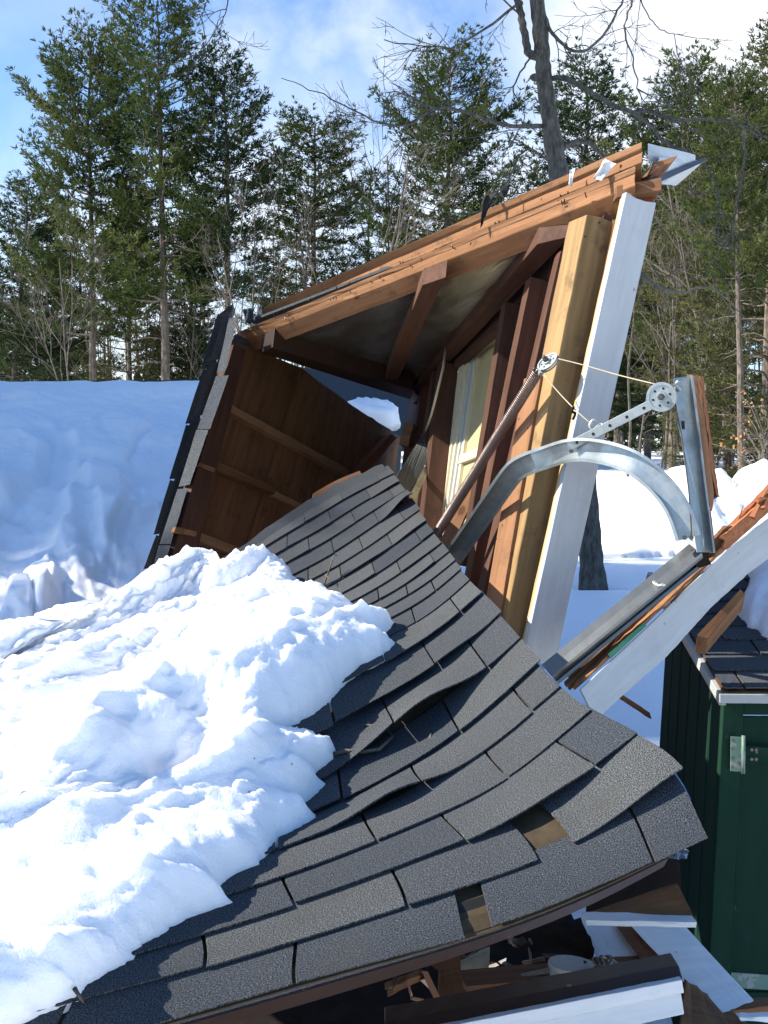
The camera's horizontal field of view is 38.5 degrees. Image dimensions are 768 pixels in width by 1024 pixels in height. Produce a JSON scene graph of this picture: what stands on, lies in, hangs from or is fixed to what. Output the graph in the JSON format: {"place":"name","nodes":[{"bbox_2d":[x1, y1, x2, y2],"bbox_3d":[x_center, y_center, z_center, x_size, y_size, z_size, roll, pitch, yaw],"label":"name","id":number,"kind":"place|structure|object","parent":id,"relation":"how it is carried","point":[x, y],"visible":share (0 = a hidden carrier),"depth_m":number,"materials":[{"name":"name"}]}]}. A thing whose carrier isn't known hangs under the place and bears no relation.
{"place":"outdoors","nodes":[
{"label":"outdoors","id":0,"kind":"place"},
{"bbox_2d":[0,0,767,428],"label":"sky","id":1,"kind":"structure","parent":0,"point":[330,43],"materials":[{"name":"blue"}]},
{"bbox_2d":[400,429,767,1023],"bbox_3d":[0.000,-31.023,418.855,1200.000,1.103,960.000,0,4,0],"label":"snow ground","id":2,"kind":"structure","parent":0,"point":[587,608],"depth_m":11.33,"materials":[{"name":"snow"}]},
{"bbox_2d":[0,254,94,380],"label":"bare tree","id":3,"kind":"object","parent":2,"relation":"on","point":[45,346],"visible":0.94,"depth_m":44.23,"materials":[{"name":"brown plant"}]},
{"bbox_2d":[0,218,101,380],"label":"pine tree","id":4,"kind":"object","parent":2,"relation":"on","point":[24,361],"visible":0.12,"depth_m":59.20,"materials":[{"name":"green plant"}]},
{"bbox_2d":[0,169,104,380],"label":"pine tree","id":5,"kind":"object","parent":2,"relation":"on","point":[15,356],"visible":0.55,"depth_m":49.48,"materials":[{"name":"green plant"}]},
{"bbox_2d":[0,188,119,380],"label":"bare tree","id":6,"kind":"object","parent":2,"relation":"on","point":[63,306],"visible":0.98,"depth_m":42.76,"materials":[{"name":"brown plant"}]},
{"bbox_2d":[48,284,130,380],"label":"bare tree","id":7,"kind":"object","parent":2,"relation":"on","point":[81,379],"visible":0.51,"depth_m":49.66,"materials":[{"name":"brown plant"}]},
{"bbox_2d":[2,6,190,380],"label":"pine tree","id":8,"kind":"object","parent":2,"relation":"on","point":[60,73],"visible":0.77,"depth_m":46.75,"materials":[{"name":"green plant"}]},
{"bbox_2d":[0,380,201,619],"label":"snow slope","id":9,"kind":"structure","parent":2,"relation":"on","point":[86,467],"depth_m":6.57,"materials":[{"name":"snow"}]},
{"bbox_2d":[8,379,199,381],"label":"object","id":10,"kind":"structure","parent":2,"relation":"on","point":[137,380],"depth_m":9.04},
{"bbox_2d":[53,170,204,380],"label":"pine tree","id":11,"kind":"object","parent":2,"relation":"on","point":[136,328],"visible":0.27,"depth_m":55.11,"materials":[{"name":"green plant"}]},
{"bbox_2d":[106,276,209,378],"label":"bare tree","id":12,"kind":"object","parent":2,"relation":"on","point":[153,336],"visible":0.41,"depth_m":55.05,"materials":[{"name":"brown plant"}]},
{"bbox_2d":[71,0,249,379],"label":"pine tree","id":13,"kind":"object","parent":2,"relation":"on","point":[153,139],"visible":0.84,"depth_m":44.93,"materials":[{"name":"green plant"}]},
{"bbox_2d":[124,248,233,379],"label":"bare tree","id":14,"kind":"object","parent":2,"relation":"on","point":[185,334],"visible":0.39,"depth_m":50.10,"materials":[{"name":"brown plant"}]},
{"bbox_2d":[139,215,236,379],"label":"pine tree","id":15,"kind":"object","parent":2,"relation":"on","point":[203,346],"visible":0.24,"depth_m":57.05,"materials":[{"name":"green plant"}]},
{"bbox_2d":[152,240,269,378],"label":"bare tree","id":16,"kind":"object","parent":2,"relation":"on","point":[208,318],"visible":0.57,"depth_m":46.59,"materials":[{"name":"brown plant"}]},
{"bbox_2d":[149,30,303,308],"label":"pine tree","id":17,"kind":"object","parent":2,"relation":"on","point":[226,145],"visible":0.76,"depth_m":45.17,"materials":[{"name":"green plant"}]},
{"bbox_2d":[170,168,307,331],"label":"bare tree","id":18,"kind":"object","parent":2,"relation":"on","point":[229,291],"visible":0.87,"depth_m":41.67,"materials":[{"name":"brown plant"}]},
{"bbox_2d":[192,129,342,333],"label":"bare tree","id":19,"kind":"object","parent":2,"relation":"on","point":[277,269],"visible":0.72,"depth_m":43.71,"materials":[{"name":"brown plant"}]},
{"bbox_2d":[240,133,372,318],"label":"bare tree","id":20,"kind":"object","parent":2,"relation":"on","point":[305,282],"visible":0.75,"depth_m":47.37,"materials":[{"name":"brown plant"}]},
{"bbox_2d":[230,204,389,366],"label":"bare tree","id":21,"kind":"object","parent":2,"relation":"on","point":[299,266],"visible":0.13,"depth_m":53.38,"materials":[{"name":"brown plant"}]},
{"bbox_2d":[231,95,391,368],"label":"pine tree","id":22,"kind":"object","parent":2,"relation":"on","point":[320,196],"visible":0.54,"depth_m":50.73,"materials":[{"name":"green plant"}]},
{"bbox_2d":[300,367,409,450],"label":"snow","id":23,"kind":"structure","parent":2,"relation":"on","point":[347,390],"depth_m":8.67,"materials":[{"name":"snow"}]},
{"bbox_2d":[348,397,400,430],"bbox_3d":[-0.106,-0.616,7.410,0.442,0.322,0.422,0,4,0],"label":"snow clump","id":24,"kind":"object","parent":23,"relation":"on","point":[385,413],"visible":0.47,"depth_m":7.26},
{"bbox_2d":[24,464,707,1023],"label":"fallen roof","id":25,"kind":"structure","parent":2,"relation":"on","point":[520,790],"depth_m":1.84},
{"bbox_2d":[72,987,84,1003],"bbox_3d":[-0.374,0.590,1.342,0.014,0.021,0.009,3,5,32],"label":"twig","id":26,"kind":"object","parent":25,"relation":"on","point":[76,992],"visible":1,"depth_m":1.34,"materials":[{"name":"wood"}]},
{"bbox_2d":[0,544,394,1023],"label":"snow heap","id":27,"kind":"object","parent":25,"relation":"on","point":[162,761],"visible":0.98,"depth_m":1.82,"materials":[{"name":"snow"}]},
{"bbox_2d":[333,721,393,755],"bbox_3d":[-0.040,0.438,2.089,0.077,0.044,0.135,3,6,36],"label":"twig","id":28,"kind":"object","parent":25,"relation":"on","point":[364,751],"visible":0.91,"depth_m":2.08,"materials":[{"name":"wood"}]},
{"bbox_2d":[669,849,688,859],"bbox_3d":[0.483,0.573,1.840,0.056,0.014,0.024,0,4,0],"label":"bent flashing","id":29,"kind":"object","parent":25,"relation":"attached to","point":[682,854],"visible":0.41,"depth_m":1.83,"materials":[{"name":"metal"}]},
{"bbox_2d":[317,97,429,275],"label":"bare tree","id":30,"kind":"object","parent":2,"relation":"on","point":[368,164],"visible":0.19,"depth_m":54.37,"materials":[{"name":"brown plant"}]},
{"bbox_2d":[2,292,745,454],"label":"evergreen foliage","id":31,"kind":"object","parent":2,"relation":"on","point":[659,436],"visible":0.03,"depth_m":68.23,"materials":[{"name":"green plant"}]},
{"bbox_2d":[0,194,763,455],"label":"woods","id":32,"kind":"object","parent":2,"relation":"on","point":[608,434],"visible":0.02,"depth_m":65.88,"materials":[{"name":"green plant"}]},
{"bbox_2d":[267,69,508,292],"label":"bare tree","id":33,"kind":"object","parent":2,"relation":"on","point":[401,210],"visible":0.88,"depth_m":40.41,"materials":[{"name":"brown plant"}]},
{"bbox_2d":[308,85,475,268],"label":"bare tree","id":34,"kind":"object","parent":2,"relation":"on","point":[368,161],"visible":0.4,"depth_m":45.83,"materials":[{"name":"brown plant"}]},
{"bbox_2d":[237,914,573,1023],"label":"rubble floor","id":35,"kind":"structure","parent":2,"relation":"on","point":[367,1004],"depth_m":3.06,"materials":[{"name":"wood"}]},
{"bbox_2d":[384,953,683,1023],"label":"siding piece","id":36,"kind":"object","parent":35,"relation":"on","point":[643,990],"visible":1,"depth_m":1.97,"materials":[{"name":"brown paint"}]},
{"bbox_2d":[586,857,680,911],"bbox_3d":[0.584,0.882,2.592,0.234,0.166,0.082,0,4,0],"label":"dark sheet","id":37,"kind":"object","parent":35,"relation":"on","point":[668,873],"visible":0.17,"depth_m":2.58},
{"bbox_2d":[333,131,478,265],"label":"bare tree","id":38,"kind":"object","parent":2,"relation":"on","point":[366,213],"visible":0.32,"depth_m":49.89,"materials":[{"name":"brown plant"}]},
{"bbox_2d":[335,20,543,263],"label":"pine tree","id":39,"kind":"object","parent":2,"relation":"on","point":[447,155],"visible":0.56,"depth_m":45.01,"materials":[{"name":"green plant"}]},
{"bbox_2d":[176,0,767,589],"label":"yard tree","id":40,"kind":"object","parent":2,"relation":"on","point":[592,572],"visible":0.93,"depth_m":13.35,"materials":[{"name":"plant"}]},
{"bbox_2d":[392,936,586,1000],"bbox_3d":[0.236,1.026,2.457,0.442,0.255,0.524,0,4,0],"label":"splinter debris","id":41,"kind":"object","parent":2,"relation":"on","point":[427,981],"visible":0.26,"depth_m":2.48,"materials":[{"name":"brown paint"}]},
{"bbox_2d":[385,969,424,996],"bbox_3d":[0.042,0.951,2.215,0.081,0.045,0.035,0,4,0],"label":"broken plank","id":42,"kind":"object","parent":41,"relation":"on","point":[408,980],"visible":0.89,"depth_m":2.20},
{"bbox_2d":[461,947,489,969],"bbox_3d":[0.197,1.005,2.406,0.070,0.104,0.020,0,4,0],"label":"grey sheet","id":43,"kind":"object","parent":41,"relation":"on","point":[479,959],"visible":0.35,"depth_m":2.40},
{"bbox_2d":[461,955,639,990],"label":"dark beam","id":44,"kind":"structure","parent":41,"relation":"on","point":[477,979],"depth_m":2.30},
{"bbox_2d":[431,955,469,996],"bbox_3d":[0.127,0.916,2.174,0.076,0.062,0.167,-1,5,-10],"label":"broken stud","id":45,"kind":"object","parent":44,"relation":"on","point":[450,981],"visible":0.47,"depth_m":2.16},
{"bbox_2d":[521,967,549,975],"bbox_3d":[0.279,0.975,2.288,0.186,0.057,0.019,0,4,-2],"label":"grey batten","id":46,"kind":"object","parent":44,"relation":"on","point":[545,971],"visible":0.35,"depth_m":2.28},
{"bbox_2d":[523,917,594,958],"bbox_3d":[0.383,0.940,2.403,0.208,0.097,0.092,3,5,35],"label":"black panel","id":47,"kind":"object","parent":44,"relation":"hanging from","point":[572,937],"visible":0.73,"depth_m":2.39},
{"bbox_2d":[582,922,636,956],"bbox_3d":[0.494,0.943,2.355,0.085,0.062,0.177,-1,5,-14],"label":"white sheet","id":48,"kind":"object","parent":44,"relation":"on","point":[610,940],"visible":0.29,"depth_m":2.37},
{"bbox_2d":[617,926,657,958],"bbox_3d":[0.555,0.929,2.335,0.055,0.046,0.196,-1,5,-18],"label":"brown lath","id":49,"kind":"object","parent":44,"relation":"on","point":[640,946],"visible":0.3,"depth_m":2.35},
{"bbox_2d":[599,955,617,965],"bbox_3d":[0.447,0.923,2.200,0.062,0.064,0.047,0,4,0],"label":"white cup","id":50,"kind":"object","parent":41,"relation":"on","point":[614,961],"visible":0.2,"depth_m":2.20,"materials":[{"name":"plastic"}]},
{"bbox_2d":[592,955,612,967],"bbox_3d":[0.437,0.899,2.200,0.038,0.050,0.064,0,4,0],"label":"tangled wire","id":51,"kind":"object","parent":50,"relation":"on","point":[607,958],"visible":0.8,"depth_m":2.18,"materials":[{"name":"metal"}]},
{"bbox_2d":[402,192,655,959],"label":"leaning wall","id":52,"kind":"structure","parent":2,"relation":"on","point":[572,298],"depth_m":3.26,"materials":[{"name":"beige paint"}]},
{"bbox_2d":[399,421,415,450],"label":"timber block","id":53,"kind":"structure","parent":52,"relation":"on","point":[407,437],"depth_m":5.85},
{"bbox_2d":[396,434,427,501],"bbox_3d":[0.163,-0.251,5.152,0.140,0.363,0.876,1,5,14],"label":"shingled board","id":54,"kind":"object","parent":52,"relation":"attached to","point":[409,473],"visible":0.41,"depth_m":4.97,"materials":[{"name":"wood"}]},
{"bbox_2d":[440,490,470,547],"bbox_3d":[0.279,0.028,4.149,0.054,0.244,0.359,2,5,22],"label":"loose lath","id":55,"kind":"object","parent":52,"relation":"on","point":[456,523],"visible":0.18,"depth_m":4.12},
{"bbox_2d":[439,339,495,566],"bbox_3d":[0.412,-0.287,4.840,0.396,1.076,1.114,0,4,0],"label":"window","id":56,"kind":"structure","parent":52,"relation":"in","point":[473,377],"depth_m":4.99,"materials":[{"name":"glass"}]},
{"bbox_2d":[237,142,705,398],"bbox_3d":[0.195,-0.920,4.731,1.220,0.799,3.313,-2,5,-20],"label":"tilted roof section","id":57,"kind":"object","parent":52,"relation":"on","point":[397,321],"visible":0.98,"depth_m":4.38,"materials":[{"name":"brown paint"}]},
{"bbox_2d":[243,307,254,323],"bbox_3d":[-0.661,-0.961,5.370,0.058,0.082,0.027,0,4,-5],"label":"shingle scrap","id":58,"kind":"object","parent":57,"relation":"on","point":[248,314],"visible":1,"depth_m":5.37,"materials":[{"name":"concrete"}]},
{"bbox_2d":[255,305,264,319],"bbox_3d":[-0.597,-0.960,5.280,0.048,0.072,0.029,0,4,0],"label":"shingle scrap","id":59,"kind":"object","parent":57,"relation":"on","point":[259,313],"visible":1,"depth_m":5.28,"materials":[{"name":"concrete"}]},
{"bbox_2d":[143,304,401,568],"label":"plywood roof slab","id":60,"kind":"structure","parent":57,"relation":"attached to","point":[273,440],"depth_m":5.33,"materials":[{"name":"wood"}]},
{"bbox_2d":[425,348,446,431],"bbox_3d":[0.247,-0.583,5.069,0.110,0.424,0.321,0,4,0],"label":"hanging twine","id":61,"kind":"object","parent":57,"relation":"hanging from","point":[437,390],"visible":0.87,"depth_m":4.98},
{"bbox_2d":[480,190,497,227],"bbox_3d":[0.362,-1.040,3.775,0.065,0.136,0.022,0,4,0],"label":"tar paper scrap","id":62,"kind":"object","parent":57,"relation":"hanging from","point":[487,201],"visible":1,"depth_m":3.78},
{"bbox_2d":[500,184,510,196],"bbox_3d":[0.408,-1.080,3.689,0.038,0.047,0.012,0,4,0],"label":"tar paper scrap","id":63,"kind":"object","parent":57,"relation":"on","point":[504,191],"visible":1,"depth_m":3.69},
{"bbox_2d":[594,158,615,180],"bbox_3d":[0.659,-1.021,3.279,0.069,0.072,0.028,0,4,0],"label":"torn plastic","id":64,"kind":"object","parent":57,"relation":"attached to","point":[606,167],"visible":1,"depth_m":3.28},
{"bbox_2d":[433,352,559,537],"label":"extension spring","id":65,"kind":"object","parent":52,"relation":"attached to","point":[490,447],"visible":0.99,"depth_m":3.34,"materials":[{"name":"metal"}]},
{"bbox_2d":[544,375,591,423],"bbox_3d":[0.507,-0.313,3.039,0.010,0.139,0.174,-4,6,-39],"label":"door cord","id":66,"kind":"object","parent":52,"relation":"attached to","point":[565,399],"depth_m":3.04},
{"bbox_2d":[447,401,700,565],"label":"curved door track","id":67,"kind":"structure","parent":52,"relation":"attached to","point":[657,482],"depth_m":2.96,"materials":[{"name":"metal"}]},
{"bbox_2d":[646,374,718,552],"label":"angle bracket","id":68,"kind":"object","parent":67,"relation":"attached to","point":[686,395],"visible":1,"depth_m":2.87,"materials":[{"name":"metal"}]},
{"bbox_2d":[675,404,692,540],"bbox_3d":[0.777,-0.109,2.845,0.011,0.367,0.070,-3,6,-37],"label":"steel cable","id":69,"kind":"object","parent":67,"relation":"attached to","point":[685,466],"visible":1,"depth_m":2.84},
{"bbox_2d":[676,419,703,548],"bbox_3d":[0.795,-0.074,2.848,0.087,0.336,0.010,4,6,41],"label":"steel cable","id":70,"kind":"object","parent":67,"relation":"attached to","point":[694,487],"visible":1,"depth_m":2.84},
{"bbox_2d":[557,358,654,383],"bbox_3d":[0.606,-0.384,2.992,0.023,0.086,0.329,-4,6,-43],"label":"door cord","id":71,"kind":"object","parent":52,"relation":"attached to","point":[606,371],"depth_m":3.00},
{"bbox_2d":[564,484,767,713],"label":"fallen jamb","id":72,"kind":"object","parent":52,"relation":"attached to","point":[655,642],"visible":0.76,"depth_m":2.93,"materials":[{"name":"white paint"}]},
{"bbox_2d":[542,544,702,683],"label":"straight door track","id":73,"kind":"structure","parent":72,"relation":"attached to","point":[618,618],"depth_m":2.82,"materials":[{"name":"metal"}]},
{"bbox_2d":[691,550,710,568],"bbox_3d":[0.826,0.125,2.890,0.059,0.057,0.060,0,4,0],"label":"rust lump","id":74,"kind":"object","parent":73,"relation":"on","point":[704,561],"visible":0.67,"depth_m":2.87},
{"bbox_2d":[548,955,594,974],"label":"white bucket","id":75,"kind":"object","parent":2,"relation":"on","point":[558,964],"visible":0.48,"depth_m":2.23,"materials":[{"name":"plastic"}]},
{"bbox_2d":[506,35,650,220],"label":"pine tree","id":76,"kind":"object","parent":2,"relation":"on","point":[585,116],"visible":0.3,"depth_m":49.04,"materials":[{"name":"green plant"}]},
{"bbox_2d":[619,695,651,718],"bbox_3d":[0.788,0.611,3.450,0.154,0.102,0.014,-4,6,-39],"label":"snow stick","id":77,"kind":"object","parent":2,"relation":"on","point":[640,709],"visible":0.85,"depth_m":3.44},
{"bbox_2d":[608,221,666,443],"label":"pine tree","id":78,"kind":"object","parent":2,"relation":"on","point":[618,394],"visible":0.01,"depth_m":59.91,"materials":[{"name":"green plant"}]},
{"bbox_2d":[582,124,696,476],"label":"bare tree","id":79,"kind":"object","parent":2,"relation":"on","point":[629,404],"visible":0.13,"depth_m":40.19,"materials":[{"name":"brown plant"}]},
{"bbox_2d":[591,883,694,918],"bbox_3d":[0.533,0.825,2.304,0.228,0.090,0.061,1,5,13],"label":"plywood offcut","id":80,"kind":"object","parent":2,"relation":"on","point":[668,900],"visible":0.81,"depth_m":2.30,"materials":[{"name":"wood"}]},
{"bbox_2d":[582,912,696,926],"bbox_3d":[0.525,0.844,2.275,0.234,0.038,0.050,1,5,15],"label":"white lath","id":81,"kind":"object","parent":80,"relation":"on","point":[614,918],"visible":1,"depth_m":2.26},
{"bbox_2d":[624,278,687,451],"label":"bare tree","id":82,"kind":"object","parent":2,"relation":"on","point":[643,421],"visible":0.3,"depth_m":37.20,"materials":[{"name":"brown plant"}]},
{"bbox_2d":[610,233,714,458],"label":"pine tree","id":83,"kind":"object","parent":2,"relation":"on","point":[622,407],"visible":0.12,"depth_m":47.33,"materials":[{"name":"green plant"}]},
{"bbox_2d":[635,154,690,467],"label":"pine tree","id":84,"kind":"object","parent":2,"relation":"on","point":[663,434],"visible":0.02,"depth_m":46.04,"materials":[{"name":"green plant"}]},
{"bbox_2d":[627,237,710,467],"bbox_3d":[7.942,-4.034,30.514,2.452,7.434,3.852,1,4,8],"label":"bare tree","id":85,"kind":"object","parent":2,"relation":"on","point":[673,308],"visible":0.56,"depth_m":30.08,"materials":[{"name":"brown plant"}]},
{"bbox_2d":[581,38,766,470],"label":"pine tree","id":86,"kind":"object","parent":2,"relation":"on","point":[645,138],"visible":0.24,"depth_m":39.39,"materials":[{"name":"green plant"}]},
{"bbox_2d":[585,136,766,421],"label":"bare tree","id":87,"kind":"object","parent":2,"relation":"on","point":[669,264],"visible":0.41,"depth_m":29.63,"materials":[{"name":"brown plant"}]},
{"bbox_2d":[627,185,725,467],"bbox_3d":[8.518,-5.530,34.523,4.000,9.965,6.018,-2,1,-14],"label":"bare tree","id":88,"kind":"object","parent":2,"relation":"on","point":[666,433],"visible":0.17,"depth_m":34.13,"materials":[{"name":"brown plant"}]},
{"bbox_2d":[599,459,767,557],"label":"snow bank","id":89,"kind":"structure","parent":2,"relation":"on","point":[635,523],"depth_m":17.44,"materials":[{"name":"snow"}]},
{"bbox_2d":[634,136,754,416],"bbox_3d":[11.040,-6.664,37.681,5.050,11.985,4.064,1,1,9],"label":"bare tree","id":90,"kind":"object","parent":2,"relation":"on","point":[676,314],"visible":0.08,"depth_m":36.88,"materials":[{"name":"brown plant"}]},
{"bbox_2d":[628,64,767,474],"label":"pine tree","id":91,"kind":"object","parent":2,"relation":"on","point":[660,366],"visible":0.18,"depth_m":33.82,"materials":[{"name":"green plant"}]},
{"bbox_2d":[638,112,762,425],"bbox_3d":[10.761,-7.280,38.076,4.772,12.849,4.927,0,4,2],"label":"pine tree","id":92,"kind":"object","parent":2,"relation":"on","point":[680,143],"visible":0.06,"depth_m":37.47,"materials":[{"name":"green plant"}]},
{"bbox_2d":[641,376,761,478],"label":"pine tree","id":93,"kind":"object","parent":2,"relation":"on","point":[728,464],"visible":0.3,"depth_m":29.91,"materials":[{"name":"green plant"}]},
{"bbox_2d":[641,269,766,385],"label":"bare tree","id":94,"kind":"object","parent":2,"relation":"on","point":[697,338],"visible":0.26,"depth_m":28.43,"materials":[{"name":"brown plant"}]},
{"bbox_2d":[655,132,753,465],"bbox_3d":[9.970,-6.580,35.037,3.844,11.986,4.676,-4,6,-40],"label":"bare tree","id":95,"kind":"object","parent":2,"relation":"on","point":[689,182],"visible":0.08,"depth_m":34.66,"materials":[{"name":"brown plant"}]},
{"bbox_2d":[647,177,764,456],"bbox_3d":[11.034,-5.491,34.101,6.031,9.987,4.009,-3,1,-37],"label":"bare tree","id":96,"kind":"object","parent":2,"relation":"on","point":[720,299],"visible":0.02,"depth_m":33.91,"materials":[{"name":"brown plant"}]},
{"bbox_2d":[645,11,767,461],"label":"pine tree","id":97,"kind":"object","parent":2,"relation":"on","point":[716,359],"visible":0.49,"depth_m":25.93,"materials":[{"name":"green plant"}]},
{"bbox_2d":[646,571,767,1023],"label":"green shed","id":98,"kind":"structure","parent":2,"relation":"on","point":[713,742],"depth_m":3.22,"materials":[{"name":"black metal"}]},
{"bbox_2d":[695,589,744,653],"bbox_3d":[0.955,0.311,3.114,0.210,0.172,0.038,-3,6,-36],"label":"brown offcut","id":99,"kind":"object","parent":98,"relation":"on","point":[714,629],"visible":1,"depth_m":3.10,"materials":[{"name":"brown wood"}]},
{"bbox_2d":[730,716,767,990],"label":"shed door","id":100,"kind":"structure","parent":98,"relation":"in","point":[749,944],"depth_m":3.19,"materials":[{"name":"wood"}]},
{"bbox_2d":[738,560,767,639],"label":"roof snow","id":101,"kind":"structure","parent":98,"relation":"on","point":[753,614],"depth_m":3.80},
{"bbox_2d":[651,110,765,415],"bbox_3d":[10.060,-5.880,29.495,4.575,11.395,6.882,0,1,-32],"label":"bare tree","id":102,"kind":"object","parent":2,"relation":"on","point":[695,227],"visible":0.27,"depth_m":29.91,"materials":[{"name":"brown plant"}]},
{"bbox_2d":[653,136,763,469],"bbox_3d":[9.969,-5.659,31.913,5.582,10.562,3.472,1,5,16],"label":"bare tree","id":103,"kind":"object","parent":2,"relation":"on","point":[724,462],"visible":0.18,"depth_m":31.98,"materials":[{"name":"brown plant"}]},
{"bbox_2d":[662,38,767,470],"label":"pine tree","id":104,"kind":"object","parent":2,"relation":"on","point":[722,181],"visible":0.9,"depth_m":23.94,"materials":[{"name":"green plant"}]},
{"bbox_2d":[707,389,767,468],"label":"beech sapling","id":105,"kind":"object","parent":2,"relation":"on","point":[764,450],"visible":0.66,"depth_m":22.03,"materials":[{"name":"brown plant"}]},
{"bbox_2d":[741,90,767,341],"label":"pine tree","id":106,"kind":"object","parent":2,"relation":"on","point":[766,163],"depth_m":43.80,"materials":[{"name":"green plant"}]},
{"bbox_2d":[679,979,746,1023],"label":"brown sheet","id":107,"kind":"object","parent":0,"point":[700,1006],"visible":0.87,"depth_m":2.15,"materials":[{"name":"brown wood"}]},
{"bbox_2d":[632,926,752,1012],"bbox_3d":[0.640,0.942,2.296,0.111,0.081,0.268,-2,5,-27],"label":"white sheet","id":108,"kind":"object","parent":107,"relation":"on","point":[702,968],"visible":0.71,"depth_m":2.28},
{"bbox_2d":[731,997,767,1013],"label":"brown board","id":109,"kind":"object","parent":107,"relation":"on","point":[759,1004],"visible":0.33,"depth_m":2.23,"materials":[{"name":"brown wood"}]},
{"bbox_2d":[736,1012,767,1022],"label":"white strip","id":110,"kind":"object","parent":107,"relation":"on","point":[758,1016],"visible":1,"depth_m":2.16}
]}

